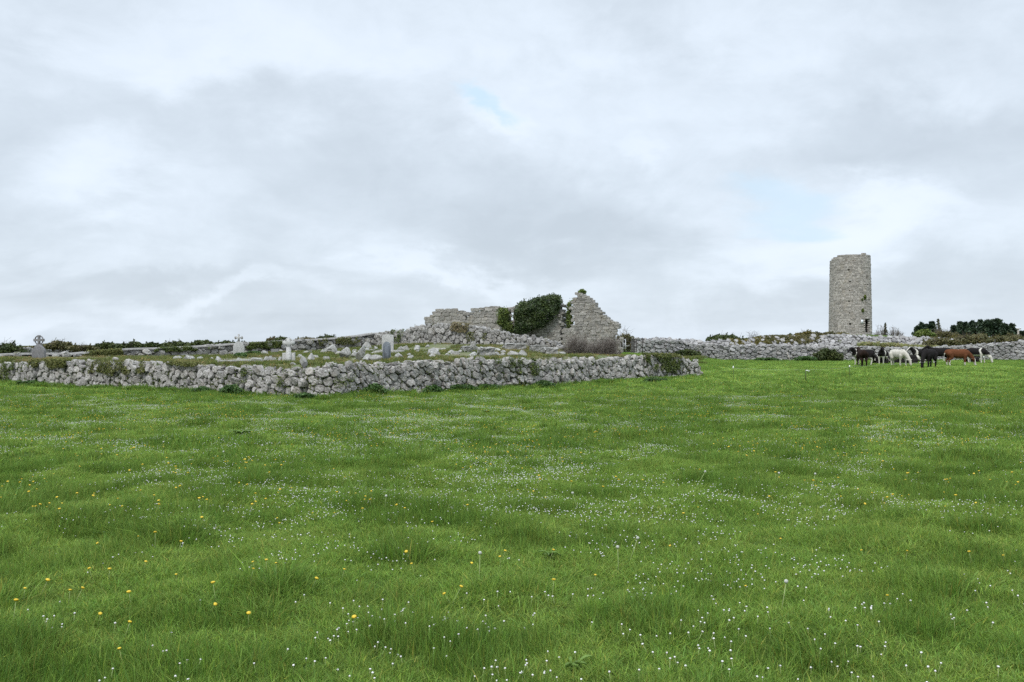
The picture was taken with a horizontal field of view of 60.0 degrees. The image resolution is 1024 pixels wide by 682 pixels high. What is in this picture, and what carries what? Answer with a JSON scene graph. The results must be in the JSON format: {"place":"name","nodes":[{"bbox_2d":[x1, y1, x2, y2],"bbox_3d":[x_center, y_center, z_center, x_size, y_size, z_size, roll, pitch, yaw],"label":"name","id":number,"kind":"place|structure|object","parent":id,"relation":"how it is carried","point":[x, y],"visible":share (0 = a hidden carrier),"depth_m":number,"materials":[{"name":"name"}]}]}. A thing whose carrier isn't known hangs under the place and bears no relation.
{"place":"outdoors","nodes":[
{"label":"outdoors","id":0,"kind":"place"},
{"bbox_2d":[0,342,708,373],"bbox_3d":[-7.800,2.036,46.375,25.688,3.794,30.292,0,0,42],"label":"churchyard ground","id":1,"kind":"structure","parent":0,"point":[447,346],"depth_m":41.49,"materials":[{"name":"plant"}]},
{"bbox_2d":[32,335,45,357],"bbox_3d":[-22.670,0.515,42.498,0.647,1.594,0.140,0,0,8],"label":"headstone","id":2,"kind":"object","parent":1,"relation":"on","point":[38,350],"visible":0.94,"depth_m":42.44,"materials":[{"name":"stone"}]},
{"bbox_2d":[0,332,375,356],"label":"dry stone wall","id":3,"kind":"structure","parent":1,"relation":"on","point":[302,344],"depth_m":53.58,"materials":[{"name":"stone"}]},
{"bbox_2d":[82,348,123,356],"bbox_3d":[-22.220,0.618,48.076,0.516,0.551,2.233,0,0,41],"label":"moss mat","id":4,"kind":"object","parent":3,"relation":"attached to","point":[110,351],"visible":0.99,"depth_m":48.04,"materials":[{"name":"plant"}]},
{"bbox_2d":[152,345,209,351],"bbox_3d":[-19.181,0.454,51.418,0.360,0.432,3.521,0,0,41],"label":"wall ivy","id":5,"kind":"object","parent":3,"relation":"attached to","point":[175,348],"depth_m":51.10,"materials":[{"name":"plant"}]},
{"bbox_2d":[246,340,282,349],"bbox_3d":[-15.481,0.238,55.537,0.301,0.645,2.662,0,0,42],"label":"wall ivy","id":6,"kind":"object","parent":3,"relation":"attached to","point":[275,343],"depth_m":55.46,"materials":[{"name":"plant"}]},
{"bbox_2d":[298,336,359,345],"bbox_3d":[-12.188,-0.010,59.339,0.373,0.723,5.244,0,0,41],"label":"moss mat","id":7,"kind":"object","parent":3,"relation":"attached to","point":[342,339],"visible":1,"depth_m":60.04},
{"bbox_2d":[233,334,243,353],"bbox_3d":[-14.483,0.358,46.999,0.570,1.461,0.140,0,0,-10],"label":"headstone","id":8,"kind":"object","parent":1,"relation":"on","point":[238,345],"visible":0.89,"depth_m":46.94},
{"bbox_2d":[282,338,294,360],"bbox_3d":[-8.433,0.549,33.488,0.462,1.314,0.220,0,0,-6],"label":"headstone","id":9,"kind":"object","parent":1,"relation":"on","point":[288,355],"visible":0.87,"depth_m":33.42,"materials":[{"name":"stone"}]},
{"bbox_2d":[299,356,307,368],"bbox_3d":[-7.065,0.769,30.026,0.270,0.530,0.315,0,0,-36],"label":"grave marker","id":10,"kind":"object","parent":1,"relation":"on","point":[303,361],"visible":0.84,"depth_m":29.93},
{"bbox_2d":[339,347,350,357],"bbox_3d":[-7.220,0.529,38.447,0.517,0.534,0.439,0,0,0],"label":"grave marker","id":11,"kind":"object","parent":1,"relation":"on","point":[346,352],"visible":0.9,"depth_m":38.30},
{"bbox_2d":[355,345,364,359],"bbox_3d":[-5.916,0.464,34.562,0.334,0.647,0.324,0,0,-38],"label":"grave marker","id":12,"kind":"object","parent":1,"relation":"on","point":[360,354],"visible":0.94,"depth_m":34.47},
{"bbox_2d":[369,355,381,359],"bbox_3d":[-5.174,0.675,33.524,0.488,0.321,0.287,0,0,-19],"label":"grave marker","id":13,"kind":"object","parent":1,"relation":"on","point":[374,357],"visible":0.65,"depth_m":33.42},
{"bbox_2d":[383,342,390,358],"bbox_3d":[-4.872,0.554,34.490,0.311,1.058,0.135,0,0,-4],"label":"headstone","id":14,"kind":"object","parent":1,"relation":"on","point":[386,349],"visible":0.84,"depth_m":34.43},
{"bbox_2d":[381,334,404,352],"bbox_3d":[-5.698,0.265,42.702,1.500,1.175,1.250,0,0,-5],"label":"headstone","id":15,"kind":"object","parent":1,"relation":"on","point":[388,338],"visible":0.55,"depth_m":42.92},
{"bbox_2d":[427,348,437,353],"bbox_3d":[-3.612,0.615,40.186,0.525,0.639,0.378,0,0,0],"label":"grave marker","id":16,"kind":"object","parent":1,"relation":"on","point":[432,351],"visible":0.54,"depth_m":40.16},
{"bbox_2d":[460,345,472,351],"bbox_3d":[-2.186,0.511,43.111,0.584,0.588,0.922,0,0,-17],"label":"box tomb","id":17,"kind":"object","parent":1,"relation":"on","point":[466,348],"visible":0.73,"depth_m":42.71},
{"bbox_2d":[374,322,564,349],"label":"dry stone wall","id":18,"kind":"structure","parent":1,"relation":"on","point":[441,332],"depth_m":51.81,"materials":[{"name":"stone"}]},
{"bbox_2d":[389,329,403,342],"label":"wall ivy","id":19,"kind":"object","parent":18,"relation":"attached to","point":[397,337],"depth_m":57.78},
{"bbox_2d":[450,321,469,332],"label":"dead grass clump","id":20,"kind":"object","parent":18,"relation":"on","point":[454,326],"visible":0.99,"depth_m":51.73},
{"bbox_2d":[465,331,485,341],"bbox_3d":[-2.077,-0.277,50.983,1.490,0.637,0.217,0,0,36],"label":"moss mat","id":21,"kind":"object","parent":18,"relation":"attached to","point":[471,337],"visible":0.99,"depth_m":51.14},
{"bbox_2d":[477,347,495,355],"bbox_3d":[-1.163,0.583,39.791,0.781,0.687,0.952,0,0,-12],"label":"box tomb","id":22,"kind":"object","parent":1,"relation":"on","point":[486,351],"visible":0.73,"depth_m":39.43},
{"bbox_2d":[502,343,526,349],"bbox_3d":[0.111,0.430,47.308,1.223,0.659,0.949,0,0,-12],"label":"box tomb","id":23,"kind":"object","parent":1,"relation":"on","point":[522,346],"visible":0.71,"depth_m":46.91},
{"bbox_2d":[529,345,547,351],"bbox_3d":[1.339,0.411,45.407,0.858,0.442,0.921,0,0,-12],"label":"box tomb","id":24,"kind":"object","parent":1,"relation":"on","point":[538,348],"visible":0.71,"depth_m":45.01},
{"bbox_2d":[542,347,558,353],"bbox_3d":[1.832,0.651,42.390,0.696,0.721,0.965,0,0,-12],"label":"box tomb","id":25,"kind":"object","parent":1,"relation":"on","point":[548,350],"visible":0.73,"depth_m":42.03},
{"bbox_2d":[559,331,592,353],"bbox_3d":[3.574,0.150,47.411,2.118,1.696,1.523,0,0,-17],"label":"bare bush","id":26,"kind":"object","parent":1,"relation":"on","point":[574,348],"visible":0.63,"depth_m":47.29,"materials":[{"name":"plant"}]},
{"bbox_2d":[582,332,624,354],"bbox_3d":[4.886,0.222,48.688,2.938,1.594,1.860,0,0,0],"label":"bare bush","id":27,"kind":"object","parent":1,"relation":"on","point":[605,348],"visible":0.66,"depth_m":48.49,"materials":[{"name":"plant"}]},
{"bbox_2d":[0,335,1023,681],"bbox_3d":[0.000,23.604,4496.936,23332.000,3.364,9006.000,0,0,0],"label":"field","id":28,"kind":"structure","parent":0,"point":[728,513],"depth_m":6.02,"materials":[{"name":"plant"}]},
{"bbox_2d":[0,337,30,353],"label":"hedge clump","id":29,"kind":"object","parent":28,"relation":"on","point":[10,347],"visible":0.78,"depth_m":69.75,"materials":[{"name":"green plant"}]},
{"bbox_2d":[16,379,42,384],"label":"weed clump","id":30,"kind":"object","parent":28,"relation":"on","point":[27,382],"visible":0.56,"depth_m":38.35,"materials":[{"name":"green plant"}]},
{"bbox_2d":[20,347,72,352],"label":"dry stone wall","id":31,"kind":"structure","parent":28,"relation":"on","point":[29,349],"depth_m":94.49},
{"bbox_2d":[42,338,77,351],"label":"hedge clump","id":32,"kind":"object","parent":28,"relation":"on","point":[54,345],"visible":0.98,"depth_m":87.68,"materials":[{"name":"green plant"}]},
{"bbox_2d":[68,343,101,352],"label":"hedge clump","id":33,"kind":"object","parent":28,"relation":"on","point":[89,347],"visible":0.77,"depth_m":89.76,"materials":[{"name":"green plant"}]},
{"bbox_2d":[92,340,122,349],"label":"hedge clump","id":34,"kind":"object","parent":28,"relation":"on","point":[104,345],"visible":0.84,"depth_m":91.61,"materials":[{"name":"green plant"}]},
{"bbox_2d":[120,339,143,347],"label":"hedge clump","id":35,"kind":"object","parent":28,"relation":"on","point":[132,344],"visible":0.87,"depth_m":91.72,"materials":[{"name":"green plant"}]},
{"bbox_2d":[142,341,159,347],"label":"hedge clump","id":36,"kind":"object","parent":28,"relation":"on","point":[152,344],"visible":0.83,"depth_m":91.70,"materials":[{"name":"green plant"}]},
{"bbox_2d":[162,339,189,346],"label":"hedge clump","id":37,"kind":"object","parent":28,"relation":"on","point":[173,343],"visible":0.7,"depth_m":89.67,"materials":[{"name":"green plant"}]},
{"bbox_2d":[185,340,214,345],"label":"hedge clump","id":38,"kind":"object","parent":28,"relation":"on","point":[199,342],"visible":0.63,"depth_m":87.57,"materials":[{"name":"green plant"}]},
{"bbox_2d":[191,386,212,392],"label":"weed clump","id":39,"kind":"object","parent":28,"relation":"on","point":[204,388],"visible":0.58,"depth_m":31.63,"materials":[{"name":"green plant"}]},
{"bbox_2d":[213,340,236,343],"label":"hedge clump","id":40,"kind":"object","parent":28,"relation":"on","point":[224,342],"visible":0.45,"depth_m":85.76,"materials":[{"name":"green plant"}]},
{"bbox_2d":[219,382,242,394],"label":"weed clump","id":41,"kind":"object","parent":28,"relation":"on","point":[231,388],"visible":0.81,"depth_m":30.29,"materials":[{"name":"green plant"}]},
{"bbox_2d":[229,429,253,433],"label":"dock plant","id":42,"kind":"object","parent":28,"relation":"on","point":[243,431],"visible":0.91,"depth_m":17.03,"materials":[{"name":"green plant"}]},
{"bbox_2d":[293,392,314,398],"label":"weed clump","id":43,"kind":"object","parent":28,"relation":"on","point":[304,395],"visible":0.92,"depth_m":27.42,"materials":[{"name":"green plant"}]},
{"bbox_2d":[315,334,336,338],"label":"hedge clump","id":44,"kind":"object","parent":28,"relation":"on","point":[328,336],"visible":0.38,"depth_m":73.81,"materials":[{"name":"green plant"}]},
{"bbox_2d":[0,354,702,395],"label":"dry stone wall","id":45,"kind":"structure","parent":28,"relation":"on","point":[419,375],"depth_m":33.76,"materials":[{"name":"stone"}]},
{"bbox_2d":[0,360,17,379],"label":"wall ivy","id":46,"kind":"object","parent":45,"relation":"attached to","point":[4,371],"depth_m":40.05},
{"bbox_2d":[28,357,70,368],"bbox_3d":[-19.979,0.939,38.294,3.068,0.526,0.449,0,0,34],"label":"moss mat","id":47,"kind":"object","parent":45,"relation":"on","point":[53,363],"visible":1,"depth_m":37.94,"materials":[{"name":"plant"}]},
{"bbox_2d":[87,359,152,375],"bbox_3d":[-15.556,1.053,35.216,4.488,0.721,0.353,0,0,35],"label":"moss mat","id":48,"kind":"object","parent":45,"relation":"attached to","point":[102,365],"visible":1,"depth_m":35.50,"materials":[{"name":"plant"}]},
{"bbox_2d":[166,360,199,366],"bbox_3d":[-12.257,0.837,33.079,1.878,0.292,0.379,0,0,35],"label":"moss mat","id":49,"kind":"object","parent":45,"relation":"on","point":[183,363],"visible":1,"depth_m":32.91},
{"bbox_2d":[239,365,283,386],"bbox_3d":[-8.523,1.199,30.389,2.407,0.725,0.315,0,0,33],"label":"wall ivy","id":50,"kind":"object","parent":45,"relation":"attached to","point":[242,372],"depth_m":30.81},
{"bbox_2d":[333,367,362,387],"bbox_3d":[-5.392,1.202,29.250,0.174,0.659,1.274,0,0,40],"label":"wall ivy","id":51,"kind":"object","parent":45,"relation":"attached to","point":[344,384],"depth_m":29.07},
{"bbox_2d":[490,357,539,375],"bbox_3d":[0.162,1.035,35.659,0.313,0.844,2.778,0,0,43],"label":"wall ivy","id":52,"kind":"object","parent":45,"relation":"attached to","point":[520,362],"depth_m":35.81,"materials":[{"name":"plant"}]},
{"bbox_2d":[642,352,681,374],"bbox_3d":[7.356,1.129,43.821,0.473,1.203,3.458,0,0,43],"label":"wall ivy","id":53,"kind":"object","parent":45,"relation":"attached to","point":[668,363],"depth_m":44.02,"materials":[{"name":"plant"}]},
{"bbox_2d":[641,352,682,358],"bbox_3d":[7.453,0.728,44.038,0.472,0.405,3.455,0,0,42],"label":"moss mat","id":54,"kind":"object","parent":45,"relation":"on","point":[679,356],"visible":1,"depth_m":43.92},
{"bbox_2d":[362,383,388,394],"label":"weed clump","id":55,"kind":"object","parent":28,"relation":"on","point":[377,387],"visible":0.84,"depth_m":29.72,"materials":[{"name":"green plant"}]},
{"bbox_2d":[422,384,444,392],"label":"weed clump","id":56,"kind":"object","parent":28,"relation":"on","point":[433,388],"visible":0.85,"depth_m":31.75,"materials":[{"name":"green plant"}]},
{"bbox_2d":[450,383,479,389],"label":"weed clump","id":57,"kind":"object","parent":28,"relation":"on","point":[461,386],"visible":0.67,"depth_m":32.80,"materials":[{"name":"green plant"}]},
{"bbox_2d":[476,384,501,388],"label":"weed clump","id":58,"kind":"object","parent":28,"relation":"on","point":[489,385],"visible":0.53,"depth_m":33.92,"materials":[{"name":"green plant"}]},
{"bbox_2d":[0,388,1023,469],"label":"grass","id":59,"kind":"structure","parent":28,"relation":"on","point":[941,413],"depth_m":18.37,"materials":[{"name":"plant"}]},
{"bbox_2d":[0,352,1023,395],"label":"grass","id":60,"kind":"structure","parent":28,"relation":"on","point":[1016,367],"depth_m":42.45,"materials":[{"name":"plant"}]},
{"bbox_2d":[0,365,1023,497],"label":"dandelions","id":61,"kind":"object","parent":28,"relation":"on","point":[497,407],"visible":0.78,"depth_m":20.76,"materials":[{"name":"yellow plant"}]},
{"bbox_2d":[0,365,1023,593],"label":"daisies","id":62,"kind":"object","parent":28,"relation":"on","point":[505,467],"visible":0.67,"depth_m":12.08,"materials":[{"name":"white plant"}]},
{"bbox_2d":[424,292,620,350],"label":"ruined chapel","id":63,"kind":"structure","parent":28,"relation":"on","point":[589,317],"depth_m":66.70,"materials":[{"name":"stone"}]},
{"bbox_2d":[495,306,513,332],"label":"ivy","id":64,"kind":"object","parent":63,"relation":"attached to","point":[504,322],"visible":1,"depth_m":66.91,"materials":[{"name":"plant"}]},
{"bbox_2d":[512,292,564,335],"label":"ivy","id":65,"kind":"object","parent":63,"relation":"attached to","point":[537,312],"visible":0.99,"depth_m":66.37,"materials":[{"name":"plant"}]},
{"bbox_2d":[565,298,573,327],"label":"ivy","id":66,"kind":"object","parent":63,"relation":"attached to","point":[569,317],"visible":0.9,"depth_m":66.83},
{"bbox_2d":[533,380,555,386],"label":"weed clump","id":67,"kind":"object","parent":28,"relation":"on","point":[547,383],"visible":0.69,"depth_m":36.40,"materials":[{"name":"green plant"}]},
{"bbox_2d":[538,550,560,556],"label":"dock plant","id":68,"kind":"object","parent":28,"relation":"on","point":[548,553],"visible":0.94,"depth_m":6.96,"materials":[{"name":"green plant"}]},
{"bbox_2d":[565,655,592,667],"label":"dock plant","id":69,"kind":"object","parent":28,"relation":"on","point":[571,664],"visible":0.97,"depth_m":4.48,"materials":[{"name":"green plant"}]},
{"bbox_2d":[616,327,634,352],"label":"shrub","id":70,"kind":"object","parent":28,"relation":"on","point":[627,337],"visible":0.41,"depth_m":81.64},
{"bbox_2d":[619,339,636,351],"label":"field gate","id":71,"kind":"structure","parent":28,"relation":"on","point":[631,346],"depth_m":73.99,"materials":[{"name":"metal"}]},
{"bbox_2d":[643,377,669,381],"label":"weed clump","id":72,"kind":"object","parent":28,"relation":"on","point":[649,379],"visible":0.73,"depth_m":39.48,"materials":[{"name":"green plant"}]},
{"bbox_2d":[674,348,700,355],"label":"bramble","id":73,"kind":"object","parent":28,"relation":"on","point":[687,352],"visible":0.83,"depth_m":79.78,"materials":[{"name":"green plant"}]},
{"bbox_2d":[705,332,747,340],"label":"shrub","id":74,"kind":"object","parent":28,"relation":"on","point":[719,336],"visible":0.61,"depth_m":124.32,"materials":[{"name":"green plant"}]},
{"bbox_2d":[753,357,780,360],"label":"bramble","id":75,"kind":"object","parent":28,"relation":"on","point":[766,358],"visible":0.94,"depth_m":82.85,"materials":[{"name":"green plant"}]},
{"bbox_2d":[794,356,817,360],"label":"bramble","id":76,"kind":"object","parent":28,"relation":"on","point":[806,358],"visible":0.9,"depth_m":82.73,"materials":[{"name":"green plant"}]},
{"bbox_2d":[801,329,814,334],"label":"shrub","id":77,"kind":"object","parent":28,"relation":"on","point":[806,332],"visible":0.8,"depth_m":100.71,"materials":[{"name":"green plant"}]},
{"bbox_2d":[648,333,994,346],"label":"tumbled stone bank","id":78,"kind":"structure","parent":28,"relation":"on","point":[839,340],"depth_m":95.94,"materials":[{"name":"stone"}]},
{"bbox_2d":[728,335,770,344],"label":"moss mat","id":79,"kind":"object","parent":78,"relation":"on","point":[756,342],"visible":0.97,"depth_m":92.91,"materials":[{"name":"green plant"}]},
{"bbox_2d":[758,334,821,343],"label":"heath","id":80,"kind":"object","parent":78,"relation":"on","point":[798,338],"visible":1,"depth_m":95.02,"materials":[{"name":"plant"}]},
{"bbox_2d":[922,337,947,345],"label":"bramble","id":81,"kind":"object","parent":78,"relation":"on","point":[940,341],"visible":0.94,"depth_m":95.11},
{"bbox_2d":[631,337,1023,359],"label":"dry stone wall","id":82,"kind":"structure","parent":28,"relation":"on","point":[1011,350],"depth_m":84.83,"materials":[{"name":"stone"}]},
{"bbox_2d":[811,345,843,360],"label":"bramble","id":83,"kind":"object","parent":28,"relation":"on","point":[824,353],"visible":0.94,"depth_m":83.11,"materials":[{"name":"green plant"}]},
{"bbox_2d":[828,253,871,334],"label":"round tower","id":84,"kind":"structure","parent":28,"relation":"on","point":[850,283],"depth_m":117.78,"materials":[{"name":"stone"}]},
{"bbox_2d":[863,318,869,331],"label":"doorway","id":85,"kind":"structure","parent":84,"relation":"in","point":[868,319],"depth_m":117.90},
{"bbox_2d":[847,347,874,364],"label":"cow","id":86,"kind":"object","parent":28,"relation":"on","point":[870,352],"visible":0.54,"depth_m":70.58},
{"bbox_2d":[855,347,868,366],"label":"cow","id":87,"kind":"object","parent":28,"relation":"on","point":[862,354],"visible":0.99,"depth_m":67.72},
{"bbox_2d":[856,340,900,346],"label":"grass ledge","id":88,"kind":"object","parent":28,"relation":"on","point":[876,343],"depth_m":91.39,"materials":[{"name":"plant"}]},
{"bbox_2d":[872,355,888,363],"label":"cow","id":89,"kind":"object","parent":28,"relation":"on","point":[875,358],"visible":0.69,"depth_m":74.62},
{"bbox_2d":[878,347,888,363],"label":"cow","id":90,"kind":"object","parent":28,"relation":"on","point":[883,353],"visible":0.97,"depth_m":73.87},
{"bbox_2d":[887,326,903,335],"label":"bare bush","id":91,"kind":"object","parent":28,"relation":"on","point":[897,333],"visible":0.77,"depth_m":150.14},
{"bbox_2d":[889,349,911,365],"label":"cow","id":92,"kind":"object","parent":28,"relation":"on","point":[895,354],"visible":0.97,"depth_m":68.33},
{"bbox_2d":[897,355,920,362],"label":"cow","id":93,"kind":"object","parent":28,"relation":"on","point":[915,358],"visible":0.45,"depth_m":75.93},
{"bbox_2d":[890,342,938,347],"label":"grass ledge","id":94,"kind":"object","parent":28,"relation":"on","point":[913,345],"depth_m":91.44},
{"bbox_2d":[906,347,925,361],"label":"cow","id":95,"kind":"object","parent":28,"relation":"on","point":[918,352],"visible":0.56,"depth_m":76.50},
{"bbox_2d":[913,329,935,337],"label":"shrub","id":96,"kind":"object","parent":28,"relation":"on","point":[923,332],"visible":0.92,"depth_m":127.15,"materials":[{"name":"green plant"}]},
{"bbox_2d":[918,349,937,367],"bbox_3d":[30.103,1.262,64.194,2.513,1.406,0.780,0,0,-42],"label":"cow","id":97,"kind":"object","parent":28,"relation":"on","point":[928,354],"visible":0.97,"depth_m":63.82},
{"bbox_2d":[924,321,936,331],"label":"cypress tree","id":98,"kind":"object","parent":28,"relation":"on","point":[931,325],"visible":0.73,"depth_m":167.53,"materials":[{"name":"green plant"}]},
{"bbox_2d":[922,345,950,362],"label":"cow","id":99,"kind":"object","parent":28,"relation":"on","point":[940,351],"visible":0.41,"depth_m":76.72},
{"bbox_2d":[931,328,958,338],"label":"shrub","id":100,"kind":"object","parent":28,"relation":"on","point":[943,334],"visible":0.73,"depth_m":131.47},
{"bbox_2d":[949,324,957,332],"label":"cypress tree","id":101,"kind":"object","parent":28,"relation":"on","point":[954,328],"visible":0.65,"depth_m":172.69,"materials":[{"name":"green plant"}]},
{"bbox_2d":[944,349,975,364],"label":"cow","id":102,"kind":"object","parent":28,"relation":"on","point":[951,354],"visible":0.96,"depth_m":69.98},
{"bbox_2d":[957,321,973,334],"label":"cypress tree","id":103,"kind":"object","parent":28,"relation":"on","point":[965,328],"visible":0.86,"depth_m":167.55,"materials":[{"name":"green plant"}]},
{"bbox_2d":[944,331,988,345],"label":"bramble","id":104,"kind":"object","parent":28,"relation":"on","point":[966,339],"visible":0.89,"depth_m":94.34,"materials":[{"name":"green plant"}]},
{"bbox_2d":[968,320,978,334],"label":"cypress tree","id":105,"kind":"object","parent":28,"relation":"on","point":[973,326],"visible":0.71,"depth_m":172.54,"materials":[{"name":"green plant"}]},
{"bbox_2d":[975,319,982,329],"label":"cypress tree","id":106,"kind":"object","parent":28,"relation":"on","point":[979,323],"visible":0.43,"depth_m":177.69,"materials":[{"name":"green plant"}]},
{"bbox_2d":[967,348,992,362],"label":"cow","id":107,"kind":"object","parent":28,"relation":"on","point":[981,352],"visible":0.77,"depth_m":77.65},
{"bbox_2d":[978,319,992,336],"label":"cypress tree","id":108,"kind":"object","parent":28,"relation":"on","point":[987,326],"visible":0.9,"depth_m":167.45,"materials":[{"name":"green plant"}]},
{"bbox_2d":[989,318,1001,335],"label":"cypress tree","id":109,"kind":"object","parent":28,"relation":"on","point":[996,323],"visible":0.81,"depth_m":172.62,"materials":[{"name":"green plant"}]},
{"bbox_2d":[986,331,1023,343],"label":"bramble","id":110,"kind":"object","parent":28,"relation":"on","point":[1003,338],"visible":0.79,"depth_m":96.45,"materials":[{"name":"green plant"}]},
{"bbox_2d":[999,323,1012,334],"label":"cypress tree","id":111,"kind":"object","parent":28,"relation":"on","point":[1004,328],"visible":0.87,"depth_m":167.49,"materials":[{"name":"green plant"}]},
{"bbox_2d":[1008,323,1016,334],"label":"cypress tree","id":112,"kind":"object","parent":28,"relation":"on","point":[1012,326],"visible":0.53,"depth_m":172.59,"materials":[{"name":"green plant"}]},
{"bbox_2d":[0,0,1023,345],"label":"sky","id":113,"kind":"structure","parent":0,"point":[183,170],"materials":[{"name":"white"}]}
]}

